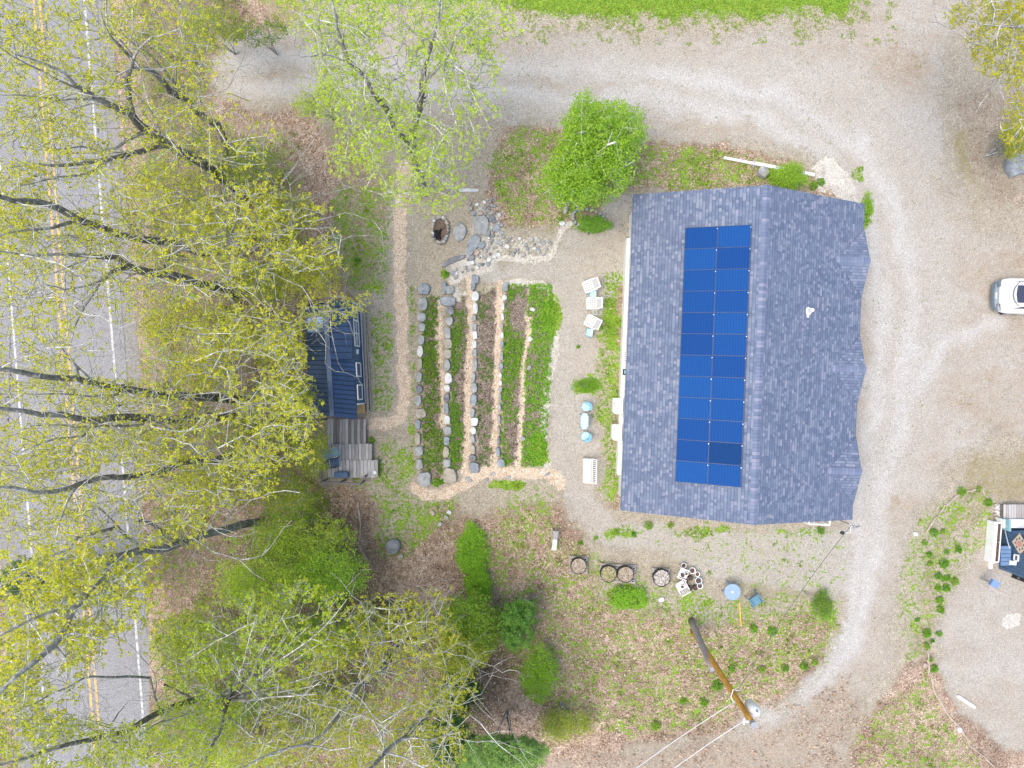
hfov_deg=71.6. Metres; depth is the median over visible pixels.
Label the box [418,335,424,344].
edging stone
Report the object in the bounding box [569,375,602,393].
shrub
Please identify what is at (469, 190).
birch log
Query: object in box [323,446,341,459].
folding chair
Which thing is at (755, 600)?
garden chair
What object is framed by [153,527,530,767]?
oak tree
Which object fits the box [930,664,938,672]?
perennial
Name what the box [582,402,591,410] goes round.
bistro chair
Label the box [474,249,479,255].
slab
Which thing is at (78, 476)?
road marking
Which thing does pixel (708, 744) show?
overhead cable
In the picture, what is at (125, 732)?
maple tree
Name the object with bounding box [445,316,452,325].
edging stone
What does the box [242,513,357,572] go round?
shrub
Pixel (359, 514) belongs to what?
branch border
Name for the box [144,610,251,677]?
shrub
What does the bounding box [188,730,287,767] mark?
shrub
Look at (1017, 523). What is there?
white chest
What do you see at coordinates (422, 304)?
edging stone
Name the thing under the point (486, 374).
dark stalks
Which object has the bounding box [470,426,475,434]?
edging stone
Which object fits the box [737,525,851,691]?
overhead cable
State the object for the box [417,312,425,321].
edging stone
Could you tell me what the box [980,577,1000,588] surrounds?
birdhouse
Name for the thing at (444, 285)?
edging stone
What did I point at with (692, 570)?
plant pot
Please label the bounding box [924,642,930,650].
perennial
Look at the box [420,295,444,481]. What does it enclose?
bed plants
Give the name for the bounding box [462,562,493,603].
shrub
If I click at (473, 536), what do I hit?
shrub
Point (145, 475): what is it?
maple tree
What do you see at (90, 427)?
maple tree
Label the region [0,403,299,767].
maple tree
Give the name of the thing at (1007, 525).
teal post panel
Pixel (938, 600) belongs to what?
perennial
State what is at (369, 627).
shrub
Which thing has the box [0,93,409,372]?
maple tree
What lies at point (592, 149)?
birch tree
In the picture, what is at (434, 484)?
perennial
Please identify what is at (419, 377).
edging stone
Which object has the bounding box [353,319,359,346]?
window
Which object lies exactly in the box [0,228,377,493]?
maple tree
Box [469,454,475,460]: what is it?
edging stone
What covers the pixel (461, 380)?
dark stalks
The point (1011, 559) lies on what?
cabin
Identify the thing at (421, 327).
edging stone
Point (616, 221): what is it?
wire fence
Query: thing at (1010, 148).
shrub
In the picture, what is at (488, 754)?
pine tree
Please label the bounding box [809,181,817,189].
perennial
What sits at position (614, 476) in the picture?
weeds
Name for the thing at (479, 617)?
shrub
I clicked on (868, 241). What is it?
gravel weeds
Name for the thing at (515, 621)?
pine tree
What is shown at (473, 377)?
edging stone
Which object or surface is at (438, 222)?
ash bed
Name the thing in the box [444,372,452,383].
edging stone
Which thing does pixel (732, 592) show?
round table
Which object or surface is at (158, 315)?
sapling
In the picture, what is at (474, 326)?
edging stone
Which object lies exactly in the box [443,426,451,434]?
edging stone
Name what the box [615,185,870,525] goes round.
house
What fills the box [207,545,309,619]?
shrub
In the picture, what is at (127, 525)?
road marking
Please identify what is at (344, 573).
shrub
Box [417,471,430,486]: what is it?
edging stone
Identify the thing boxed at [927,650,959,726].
branch border
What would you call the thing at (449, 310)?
edging stone
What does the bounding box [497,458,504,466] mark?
edging stone
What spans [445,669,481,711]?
pine tree
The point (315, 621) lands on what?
shrub
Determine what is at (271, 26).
sapling
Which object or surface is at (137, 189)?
sapling
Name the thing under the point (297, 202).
sapling
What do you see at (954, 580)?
perennial
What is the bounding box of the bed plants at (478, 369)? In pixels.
[476,287,494,467]
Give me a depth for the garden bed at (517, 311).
37.34 m
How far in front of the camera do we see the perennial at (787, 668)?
36.86 m
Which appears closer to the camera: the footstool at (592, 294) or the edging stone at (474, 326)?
the footstool at (592, 294)
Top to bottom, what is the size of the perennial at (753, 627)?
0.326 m
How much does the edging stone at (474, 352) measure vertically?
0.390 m
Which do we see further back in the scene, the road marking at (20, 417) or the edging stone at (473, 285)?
the road marking at (20, 417)
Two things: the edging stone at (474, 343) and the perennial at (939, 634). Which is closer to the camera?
the perennial at (939, 634)
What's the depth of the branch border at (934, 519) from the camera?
36.91 m
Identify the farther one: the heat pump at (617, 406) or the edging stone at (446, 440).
the edging stone at (446, 440)
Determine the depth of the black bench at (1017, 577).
36.58 m
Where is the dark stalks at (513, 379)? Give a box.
[503,286,525,458]
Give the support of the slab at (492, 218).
on the ground at (992, 468)
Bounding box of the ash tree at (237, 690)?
[125,574,373,767]
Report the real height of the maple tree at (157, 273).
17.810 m
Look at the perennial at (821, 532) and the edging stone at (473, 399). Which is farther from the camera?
the edging stone at (473, 399)
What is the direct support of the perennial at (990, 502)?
on the ground at (992, 468)
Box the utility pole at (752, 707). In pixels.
[690,629,760,728]
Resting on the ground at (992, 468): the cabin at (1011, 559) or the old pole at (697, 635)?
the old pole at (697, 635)
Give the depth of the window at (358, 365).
37.03 m
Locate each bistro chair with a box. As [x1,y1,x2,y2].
[581,431,591,441]
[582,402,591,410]
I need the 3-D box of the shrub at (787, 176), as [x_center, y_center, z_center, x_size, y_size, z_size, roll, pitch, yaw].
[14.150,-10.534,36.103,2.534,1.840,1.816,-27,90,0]
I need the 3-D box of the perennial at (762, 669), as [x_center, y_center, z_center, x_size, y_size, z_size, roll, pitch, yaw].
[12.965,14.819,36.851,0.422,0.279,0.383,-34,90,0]
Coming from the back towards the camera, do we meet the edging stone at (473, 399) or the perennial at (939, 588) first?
the edging stone at (473, 399)
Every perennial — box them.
[431,478,440,486]
[611,529,618,535]
[644,521,652,530]
[650,720,660,730]
[699,698,707,706]
[711,680,722,691]
[727,665,735,672]
[749,623,757,633]
[757,666,766,673]
[767,626,777,637]
[782,665,789,671]
[799,661,808,670]
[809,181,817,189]
[811,658,818,665]
[817,178,824,186]
[817,526,824,534]
[923,628,931,637]
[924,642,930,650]
[929,528,939,537]
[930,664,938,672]
[934,571,941,579]
[934,584,942,590]
[935,596,943,603]
[935,630,942,636]
[938,558,950,568]
[943,583,950,591]
[950,576,958,585]
[954,545,962,553]
[957,487,967,496]
[984,498,993,506]
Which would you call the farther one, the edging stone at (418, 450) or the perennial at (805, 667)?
the edging stone at (418, 450)
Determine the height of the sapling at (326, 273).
6.646 m
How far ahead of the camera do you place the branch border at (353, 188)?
38.20 m
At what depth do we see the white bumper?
36.88 m
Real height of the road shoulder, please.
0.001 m
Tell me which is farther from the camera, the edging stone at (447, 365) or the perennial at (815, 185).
the edging stone at (447, 365)
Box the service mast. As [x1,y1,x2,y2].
[839,520,859,534]
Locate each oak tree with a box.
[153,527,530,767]
[243,581,536,767]
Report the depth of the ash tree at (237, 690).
28.26 m
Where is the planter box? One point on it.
(993, 542)
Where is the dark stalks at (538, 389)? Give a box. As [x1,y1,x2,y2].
[524,286,549,462]
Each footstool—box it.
[586,328,592,337]
[589,290,595,298]
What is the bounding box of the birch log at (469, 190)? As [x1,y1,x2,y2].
[459,188,478,191]
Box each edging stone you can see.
[415,395,421,405]
[415,408,425,417]
[415,419,420,429]
[415,432,420,444]
[415,446,422,455]
[416,372,421,382]
[416,385,422,393]
[416,459,422,469]
[417,297,427,310]
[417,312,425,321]
[417,346,422,356]
[417,359,422,370]
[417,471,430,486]
[418,283,430,294]
[418,323,425,331]
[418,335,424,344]
[440,296,455,305]
[442,281,446,294]
[443,393,449,401]
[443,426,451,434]
[443,446,448,456]
[443,459,450,467]
[443,468,456,483]
[444,327,450,338]
[444,339,451,348]
[444,349,451,358]
[444,359,450,371]
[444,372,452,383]
[444,385,449,391]
[444,403,448,413]
[444,415,450,424]
[444,436,449,444]
[445,306,453,314]
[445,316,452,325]
[446,286,454,293]
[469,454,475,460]
[469,462,478,472]
[470,383,476,392]
[470,394,476,405]
[470,408,474,416]
[470,417,477,425]
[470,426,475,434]
[470,444,474,453]
[471,274,475,291]
[471,372,474,382]
[471,435,474,443]
[472,291,478,301]
[472,323,476,330]
[472,331,476,338]
[472,340,476,348]
[472,349,476,356]
[472,358,476,370]
[473,303,477,313]
[475,275,478,283]
[496,447,499,456]
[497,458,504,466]
[503,282,507,291]
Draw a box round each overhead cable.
[637,703,732,767]
[674,721,742,767]
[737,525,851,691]
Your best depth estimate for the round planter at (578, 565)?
36.48 m
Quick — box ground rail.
[363,305,371,411]
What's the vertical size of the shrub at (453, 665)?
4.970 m
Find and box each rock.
[385,539,400,553]
[624,222,628,228]
[757,166,768,179]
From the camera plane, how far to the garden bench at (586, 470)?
36.57 m
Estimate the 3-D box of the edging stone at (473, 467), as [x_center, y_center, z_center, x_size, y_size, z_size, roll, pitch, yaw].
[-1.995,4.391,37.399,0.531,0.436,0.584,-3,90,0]
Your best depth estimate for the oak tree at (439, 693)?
27.92 m
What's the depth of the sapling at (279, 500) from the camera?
33.65 m
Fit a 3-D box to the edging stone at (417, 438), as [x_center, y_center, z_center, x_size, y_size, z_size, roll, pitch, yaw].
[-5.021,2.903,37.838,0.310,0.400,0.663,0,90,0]
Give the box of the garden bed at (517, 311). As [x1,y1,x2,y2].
[422,214,595,478]
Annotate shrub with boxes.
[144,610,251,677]
[162,674,271,751]
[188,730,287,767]
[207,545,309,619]
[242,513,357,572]
[252,668,365,751]
[271,611,362,671]
[283,543,374,613]
[344,601,389,650]
[425,628,491,678]
[438,588,501,666]
[453,519,491,580]
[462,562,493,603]
[518,638,562,706]
[531,701,596,746]
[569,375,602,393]
[575,214,613,234]
[608,583,648,611]
[764,159,812,190]
[802,588,834,620]
[862,191,874,229]
[982,121,1023,160]
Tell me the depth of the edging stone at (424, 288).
37.61 m
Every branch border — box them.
[341,182,361,192]
[357,502,367,559]
[926,489,981,531]
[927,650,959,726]
[962,730,995,767]
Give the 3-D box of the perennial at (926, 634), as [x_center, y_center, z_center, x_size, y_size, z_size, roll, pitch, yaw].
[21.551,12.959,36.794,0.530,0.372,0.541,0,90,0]
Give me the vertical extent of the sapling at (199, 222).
6.682 m
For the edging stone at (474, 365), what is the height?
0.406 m
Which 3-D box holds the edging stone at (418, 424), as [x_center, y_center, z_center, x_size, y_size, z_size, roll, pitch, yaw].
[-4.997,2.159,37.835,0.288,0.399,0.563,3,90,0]
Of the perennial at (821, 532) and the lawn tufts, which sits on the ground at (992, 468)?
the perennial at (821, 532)
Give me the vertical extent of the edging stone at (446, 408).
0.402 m
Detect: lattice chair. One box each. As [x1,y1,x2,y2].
[582,277,600,294]
[583,314,602,330]
[586,297,602,310]
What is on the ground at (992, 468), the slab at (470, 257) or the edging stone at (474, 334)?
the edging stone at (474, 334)
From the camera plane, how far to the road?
39.97 m
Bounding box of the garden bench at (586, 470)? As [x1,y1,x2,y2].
[582,457,596,483]
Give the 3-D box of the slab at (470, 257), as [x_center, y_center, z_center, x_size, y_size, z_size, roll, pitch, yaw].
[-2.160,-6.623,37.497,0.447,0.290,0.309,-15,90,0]
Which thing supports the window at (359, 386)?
in the cabin at (341, 391)
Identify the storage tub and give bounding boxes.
[334,472,348,477]
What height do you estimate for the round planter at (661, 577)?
0.420 m
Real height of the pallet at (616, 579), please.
0.136 m
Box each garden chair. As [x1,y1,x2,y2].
[672,577,690,596]
[674,564,689,580]
[744,589,763,607]
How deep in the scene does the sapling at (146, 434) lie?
35.17 m
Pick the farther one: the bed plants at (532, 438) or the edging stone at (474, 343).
the edging stone at (474, 343)
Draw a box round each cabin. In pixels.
[306,300,365,418]
[998,528,1023,577]
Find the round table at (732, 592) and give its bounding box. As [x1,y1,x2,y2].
[720,580,740,599]
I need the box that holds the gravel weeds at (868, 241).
[504,27,1022,726]
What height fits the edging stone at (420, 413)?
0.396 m
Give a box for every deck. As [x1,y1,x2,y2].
[319,418,377,484]
[999,504,1023,518]
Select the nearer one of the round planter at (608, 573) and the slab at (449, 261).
the round planter at (608, 573)
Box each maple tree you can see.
[0,0,276,277]
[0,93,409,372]
[0,144,275,362]
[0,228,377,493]
[0,275,325,542]
[0,347,291,584]
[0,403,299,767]
[0,579,211,767]
[262,0,542,272]
[914,0,1023,218]
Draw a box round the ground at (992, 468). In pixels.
[0,0,1023,767]
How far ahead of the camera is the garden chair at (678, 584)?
36.56 m
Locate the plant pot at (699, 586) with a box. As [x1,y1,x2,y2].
[697,583,702,588]
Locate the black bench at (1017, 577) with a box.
[1011,574,1023,581]
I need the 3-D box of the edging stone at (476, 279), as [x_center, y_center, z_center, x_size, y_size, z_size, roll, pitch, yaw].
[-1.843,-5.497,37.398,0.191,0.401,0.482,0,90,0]
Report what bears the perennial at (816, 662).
on the ground at (992, 468)
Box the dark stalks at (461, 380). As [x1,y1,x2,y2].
[453,306,469,466]
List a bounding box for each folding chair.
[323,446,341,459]
[324,457,340,468]
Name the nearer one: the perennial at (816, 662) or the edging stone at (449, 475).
the perennial at (816, 662)
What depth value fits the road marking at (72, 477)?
39.96 m
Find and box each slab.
[442,255,464,266]
[452,221,466,241]
[465,261,473,265]
[467,234,480,255]
[467,255,474,260]
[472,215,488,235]
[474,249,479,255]
[478,241,484,248]
[489,214,494,222]
[492,223,499,231]
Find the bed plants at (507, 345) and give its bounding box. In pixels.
[499,283,528,467]
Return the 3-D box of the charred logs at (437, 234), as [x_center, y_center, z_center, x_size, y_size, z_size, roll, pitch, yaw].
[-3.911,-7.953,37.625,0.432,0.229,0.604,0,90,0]
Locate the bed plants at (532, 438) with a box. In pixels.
[521,282,554,467]
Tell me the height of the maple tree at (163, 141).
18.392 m
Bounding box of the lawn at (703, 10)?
[244,0,856,20]
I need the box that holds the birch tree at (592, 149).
[533,86,652,214]
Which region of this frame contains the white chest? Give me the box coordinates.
[996,517,1023,527]
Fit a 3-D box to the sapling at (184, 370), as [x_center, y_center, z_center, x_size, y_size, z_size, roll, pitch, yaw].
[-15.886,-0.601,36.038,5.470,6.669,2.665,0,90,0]
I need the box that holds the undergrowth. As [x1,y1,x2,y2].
[132,0,482,767]
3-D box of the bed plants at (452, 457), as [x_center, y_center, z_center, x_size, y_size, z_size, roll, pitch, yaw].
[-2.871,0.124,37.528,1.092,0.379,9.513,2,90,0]
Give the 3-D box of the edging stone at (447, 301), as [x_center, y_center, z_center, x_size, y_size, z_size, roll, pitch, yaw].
[-3.394,-4.377,37.607,0.878,0.406,0.528,2,90,0]
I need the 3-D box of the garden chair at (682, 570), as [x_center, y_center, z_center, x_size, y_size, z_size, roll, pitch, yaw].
[8.789,9.752,36.572,0.636,0.862,0.570,22,90,0]
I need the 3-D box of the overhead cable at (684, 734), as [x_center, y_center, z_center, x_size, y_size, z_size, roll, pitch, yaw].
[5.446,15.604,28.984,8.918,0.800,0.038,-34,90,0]
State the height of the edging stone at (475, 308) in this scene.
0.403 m
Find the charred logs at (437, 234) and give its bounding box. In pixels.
[434,228,441,238]
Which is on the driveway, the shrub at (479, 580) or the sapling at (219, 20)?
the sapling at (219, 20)
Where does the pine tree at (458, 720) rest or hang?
on the ground at (992, 468)
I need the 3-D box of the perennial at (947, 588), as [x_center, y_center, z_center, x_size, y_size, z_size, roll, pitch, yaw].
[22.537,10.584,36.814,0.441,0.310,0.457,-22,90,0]
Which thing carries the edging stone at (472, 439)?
on the ground at (992, 468)
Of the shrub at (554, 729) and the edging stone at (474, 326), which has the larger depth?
the edging stone at (474, 326)
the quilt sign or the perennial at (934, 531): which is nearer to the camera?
the quilt sign
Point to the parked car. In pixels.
(1007, 296)
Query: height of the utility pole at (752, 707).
9.800 m
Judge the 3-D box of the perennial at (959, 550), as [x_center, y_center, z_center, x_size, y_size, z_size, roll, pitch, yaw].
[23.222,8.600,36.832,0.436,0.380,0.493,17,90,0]
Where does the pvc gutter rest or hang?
on the ground at (992, 468)
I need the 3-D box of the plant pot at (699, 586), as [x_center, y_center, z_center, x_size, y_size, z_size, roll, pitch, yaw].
[9.728,10.447,36.854,0.323,0.292,0.323,0,90,0]
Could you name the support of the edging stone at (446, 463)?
on the ground at (992, 468)
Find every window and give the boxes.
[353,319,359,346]
[355,362,361,376]
[357,384,362,399]
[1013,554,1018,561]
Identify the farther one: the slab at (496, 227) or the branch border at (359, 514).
the branch border at (359, 514)
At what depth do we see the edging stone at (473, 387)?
37.24 m
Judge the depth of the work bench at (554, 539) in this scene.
36.45 m
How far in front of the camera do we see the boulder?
36.52 m
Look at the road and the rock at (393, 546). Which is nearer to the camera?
the rock at (393, 546)
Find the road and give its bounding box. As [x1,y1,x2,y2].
[0,0,148,767]
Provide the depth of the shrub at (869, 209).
36.80 m
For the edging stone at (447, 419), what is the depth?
37.44 m
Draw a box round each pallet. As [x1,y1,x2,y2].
[569,555,587,574]
[599,562,636,583]
[651,567,669,585]
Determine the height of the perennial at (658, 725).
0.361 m
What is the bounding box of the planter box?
[984,520,1001,568]
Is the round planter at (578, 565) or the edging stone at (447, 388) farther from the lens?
the edging stone at (447, 388)
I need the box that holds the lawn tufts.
[500,0,900,46]
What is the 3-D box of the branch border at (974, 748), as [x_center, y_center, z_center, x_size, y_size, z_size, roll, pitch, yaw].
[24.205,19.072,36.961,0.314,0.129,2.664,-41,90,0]
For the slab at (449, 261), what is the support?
on the ground at (992, 468)
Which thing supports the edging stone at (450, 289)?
on the ground at (992, 468)
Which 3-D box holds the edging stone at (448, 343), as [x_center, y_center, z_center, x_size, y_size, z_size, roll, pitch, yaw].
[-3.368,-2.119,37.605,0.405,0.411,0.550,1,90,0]
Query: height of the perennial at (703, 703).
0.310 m
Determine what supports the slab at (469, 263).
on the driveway
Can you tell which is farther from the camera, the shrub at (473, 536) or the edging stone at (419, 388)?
the edging stone at (419, 388)
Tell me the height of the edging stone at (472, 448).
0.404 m
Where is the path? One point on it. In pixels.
(397, 417)
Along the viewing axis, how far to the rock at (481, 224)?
37.29 m
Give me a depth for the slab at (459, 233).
37.45 m
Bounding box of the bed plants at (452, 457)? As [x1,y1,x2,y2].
[448,296,468,470]
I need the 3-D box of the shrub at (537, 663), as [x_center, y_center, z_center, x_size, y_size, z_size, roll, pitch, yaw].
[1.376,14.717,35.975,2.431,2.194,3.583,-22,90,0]
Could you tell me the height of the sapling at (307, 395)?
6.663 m
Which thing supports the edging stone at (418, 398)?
on the ground at (992, 468)
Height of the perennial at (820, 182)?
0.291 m
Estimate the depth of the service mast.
34.50 m
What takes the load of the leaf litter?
on the ground at (992, 468)
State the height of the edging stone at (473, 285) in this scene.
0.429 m
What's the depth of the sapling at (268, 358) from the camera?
33.77 m
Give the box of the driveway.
[214,0,1023,767]
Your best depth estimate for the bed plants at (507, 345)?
37.11 m
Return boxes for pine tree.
[0,555,73,609]
[428,706,475,767]
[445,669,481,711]
[457,710,550,767]
[497,596,538,653]
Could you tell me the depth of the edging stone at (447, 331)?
37.44 m
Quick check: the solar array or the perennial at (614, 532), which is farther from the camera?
the perennial at (614, 532)
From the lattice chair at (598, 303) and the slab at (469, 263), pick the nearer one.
the lattice chair at (598, 303)
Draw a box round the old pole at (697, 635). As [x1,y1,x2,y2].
[688,617,714,671]
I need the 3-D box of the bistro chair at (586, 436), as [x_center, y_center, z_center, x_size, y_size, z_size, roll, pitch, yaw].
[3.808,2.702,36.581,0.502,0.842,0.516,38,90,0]
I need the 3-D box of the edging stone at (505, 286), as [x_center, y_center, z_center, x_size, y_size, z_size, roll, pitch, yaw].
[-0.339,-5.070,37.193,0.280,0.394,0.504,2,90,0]
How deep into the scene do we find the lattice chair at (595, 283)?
36.50 m
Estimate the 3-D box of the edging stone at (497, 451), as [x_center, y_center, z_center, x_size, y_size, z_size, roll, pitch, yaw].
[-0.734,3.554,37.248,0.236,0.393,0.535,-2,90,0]
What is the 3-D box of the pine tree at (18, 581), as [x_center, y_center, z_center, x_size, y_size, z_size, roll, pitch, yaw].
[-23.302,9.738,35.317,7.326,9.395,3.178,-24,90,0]
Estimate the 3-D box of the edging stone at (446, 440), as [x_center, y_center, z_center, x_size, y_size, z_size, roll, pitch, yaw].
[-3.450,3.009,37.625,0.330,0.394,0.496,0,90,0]
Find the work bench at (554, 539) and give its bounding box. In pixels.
[550,530,559,549]
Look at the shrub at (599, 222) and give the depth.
36.49 m
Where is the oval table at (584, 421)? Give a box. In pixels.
[579,413,588,428]
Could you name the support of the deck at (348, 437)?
on the ground at (992, 468)
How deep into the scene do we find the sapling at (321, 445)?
33.43 m
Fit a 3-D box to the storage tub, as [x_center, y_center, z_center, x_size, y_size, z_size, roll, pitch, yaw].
[-8.987,4.777,37.454,0.780,0.400,0.310,0,90,0]
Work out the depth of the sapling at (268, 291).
33.83 m
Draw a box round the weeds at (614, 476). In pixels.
[280,130,974,767]
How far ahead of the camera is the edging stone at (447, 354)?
37.44 m
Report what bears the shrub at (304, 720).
on the ground at (992, 468)
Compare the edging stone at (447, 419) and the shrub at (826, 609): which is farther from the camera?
the edging stone at (447, 419)
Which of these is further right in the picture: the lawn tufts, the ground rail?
the lawn tufts
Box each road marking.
[0,162,49,764]
[32,0,95,763]
[38,0,102,763]
[83,0,147,767]
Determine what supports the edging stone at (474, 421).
on the ground at (992, 468)
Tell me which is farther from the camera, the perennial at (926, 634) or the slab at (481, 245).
the slab at (481, 245)
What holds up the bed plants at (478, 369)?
on the garden bed at (517, 311)
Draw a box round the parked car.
[991,278,1023,314]
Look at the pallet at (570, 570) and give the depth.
36.85 m
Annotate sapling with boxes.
[101,421,171,462]
[118,155,212,213]
[134,290,201,352]
[155,199,241,252]
[160,347,235,395]
[175,3,252,56]
[186,300,265,361]
[199,136,292,193]
[226,252,297,307]
[229,12,292,54]
[242,464,314,515]
[246,185,320,243]
[249,309,307,381]
[267,376,325,425]
[269,241,355,302]
[285,417,333,483]
[289,76,345,127]
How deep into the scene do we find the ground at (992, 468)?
37.03 m
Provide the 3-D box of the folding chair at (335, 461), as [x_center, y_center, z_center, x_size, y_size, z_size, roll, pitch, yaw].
[-9.404,4.137,37.240,0.653,0.965,0.540,-9,90,0]
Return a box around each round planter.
[570,557,586,573]
[600,564,616,582]
[617,565,633,582]
[652,568,670,586]
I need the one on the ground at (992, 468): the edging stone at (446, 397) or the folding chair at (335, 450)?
the edging stone at (446, 397)
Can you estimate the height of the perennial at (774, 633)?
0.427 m
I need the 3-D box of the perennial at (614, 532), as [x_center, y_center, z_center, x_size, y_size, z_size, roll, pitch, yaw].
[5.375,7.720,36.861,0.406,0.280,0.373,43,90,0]
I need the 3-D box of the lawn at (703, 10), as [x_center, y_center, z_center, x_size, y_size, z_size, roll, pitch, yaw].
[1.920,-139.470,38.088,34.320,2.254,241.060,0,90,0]
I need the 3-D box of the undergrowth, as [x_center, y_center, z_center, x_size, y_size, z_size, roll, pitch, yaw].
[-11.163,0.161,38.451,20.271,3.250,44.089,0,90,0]
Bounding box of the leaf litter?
[187,100,882,767]
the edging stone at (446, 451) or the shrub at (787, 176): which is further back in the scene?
the edging stone at (446, 451)
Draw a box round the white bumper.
[956,695,975,708]
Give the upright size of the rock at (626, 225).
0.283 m
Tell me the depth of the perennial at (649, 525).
36.79 m
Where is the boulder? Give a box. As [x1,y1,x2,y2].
[1003,153,1023,177]
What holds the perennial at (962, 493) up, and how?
on the ground at (992, 468)
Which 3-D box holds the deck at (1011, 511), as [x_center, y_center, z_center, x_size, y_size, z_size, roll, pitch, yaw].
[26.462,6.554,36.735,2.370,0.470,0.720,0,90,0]
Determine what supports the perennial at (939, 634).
on the ground at (992, 468)
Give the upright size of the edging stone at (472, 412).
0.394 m
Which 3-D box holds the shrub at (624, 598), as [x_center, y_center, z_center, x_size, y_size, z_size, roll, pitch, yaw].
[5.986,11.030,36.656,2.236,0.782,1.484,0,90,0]
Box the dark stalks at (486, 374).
[477,295,496,465]
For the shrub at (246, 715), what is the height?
3.805 m
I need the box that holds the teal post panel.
[998,517,1010,530]
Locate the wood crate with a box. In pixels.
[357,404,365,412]
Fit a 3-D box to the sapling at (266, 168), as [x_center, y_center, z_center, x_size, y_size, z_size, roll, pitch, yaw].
[-13.188,-10.906,35.541,5.654,6.639,3.274,15,90,0]
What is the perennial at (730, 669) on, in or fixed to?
on the ground at (992, 468)
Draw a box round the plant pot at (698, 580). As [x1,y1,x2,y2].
[695,577,701,584]
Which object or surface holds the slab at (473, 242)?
on the ground at (992, 468)
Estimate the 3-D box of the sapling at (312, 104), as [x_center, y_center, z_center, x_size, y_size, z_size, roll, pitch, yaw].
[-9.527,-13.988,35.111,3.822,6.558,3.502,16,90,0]
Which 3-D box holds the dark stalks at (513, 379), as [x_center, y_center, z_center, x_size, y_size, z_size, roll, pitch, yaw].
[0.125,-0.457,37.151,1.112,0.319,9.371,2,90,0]
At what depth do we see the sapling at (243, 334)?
34.34 m
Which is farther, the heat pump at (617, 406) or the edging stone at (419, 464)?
the edging stone at (419, 464)
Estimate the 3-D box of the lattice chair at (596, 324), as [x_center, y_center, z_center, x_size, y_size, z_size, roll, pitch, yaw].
[4.147,-3.157,36.520,0.789,0.970,0.630,27,90,0]
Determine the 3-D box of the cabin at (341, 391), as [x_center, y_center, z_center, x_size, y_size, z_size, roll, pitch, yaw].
[-9.219,-1.230,36.941,2.749,2.746,6.050,0,90,0]
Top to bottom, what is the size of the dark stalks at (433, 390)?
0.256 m
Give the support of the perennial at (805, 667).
on the ground at (992, 468)
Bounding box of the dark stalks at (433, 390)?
[423,299,440,477]
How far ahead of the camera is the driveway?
37.00 m
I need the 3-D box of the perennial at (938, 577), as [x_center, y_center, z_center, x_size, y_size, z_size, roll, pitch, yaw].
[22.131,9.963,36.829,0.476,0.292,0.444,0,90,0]
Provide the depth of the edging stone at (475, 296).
37.23 m
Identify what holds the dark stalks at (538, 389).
on the garden bed at (517, 311)
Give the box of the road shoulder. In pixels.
[0,0,141,767]
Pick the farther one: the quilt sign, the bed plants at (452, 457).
the bed plants at (452, 457)
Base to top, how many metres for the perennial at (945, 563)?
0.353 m
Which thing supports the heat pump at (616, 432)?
on the ground at (992, 468)
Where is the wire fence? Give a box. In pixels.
[600,210,624,234]
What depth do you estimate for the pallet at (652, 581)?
36.85 m
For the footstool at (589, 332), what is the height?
0.398 m
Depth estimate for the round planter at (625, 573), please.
36.47 m
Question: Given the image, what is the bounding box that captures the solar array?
[675,225,750,487]
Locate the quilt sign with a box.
[1011,532,1023,554]
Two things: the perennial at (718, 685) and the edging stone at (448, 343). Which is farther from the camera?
the edging stone at (448, 343)
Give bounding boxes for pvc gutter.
[723,156,814,176]
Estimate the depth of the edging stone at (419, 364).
37.64 m
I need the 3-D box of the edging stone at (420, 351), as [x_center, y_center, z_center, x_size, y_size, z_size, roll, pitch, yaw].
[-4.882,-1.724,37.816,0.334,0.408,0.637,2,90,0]
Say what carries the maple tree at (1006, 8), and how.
on the ground at (992, 468)
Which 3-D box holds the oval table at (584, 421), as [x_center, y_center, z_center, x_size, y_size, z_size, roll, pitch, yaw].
[3.707,1.905,36.629,0.410,0.746,0.820,2,90,0]
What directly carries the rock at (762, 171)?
on the ground at (992, 468)
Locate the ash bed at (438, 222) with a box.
[434,219,446,240]
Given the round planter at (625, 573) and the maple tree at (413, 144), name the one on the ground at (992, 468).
the maple tree at (413, 144)
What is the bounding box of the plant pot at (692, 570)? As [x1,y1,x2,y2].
[689,567,695,573]
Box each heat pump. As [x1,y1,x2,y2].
[610,424,622,444]
[611,398,623,417]
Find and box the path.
[360,158,564,500]
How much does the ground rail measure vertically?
0.325 m

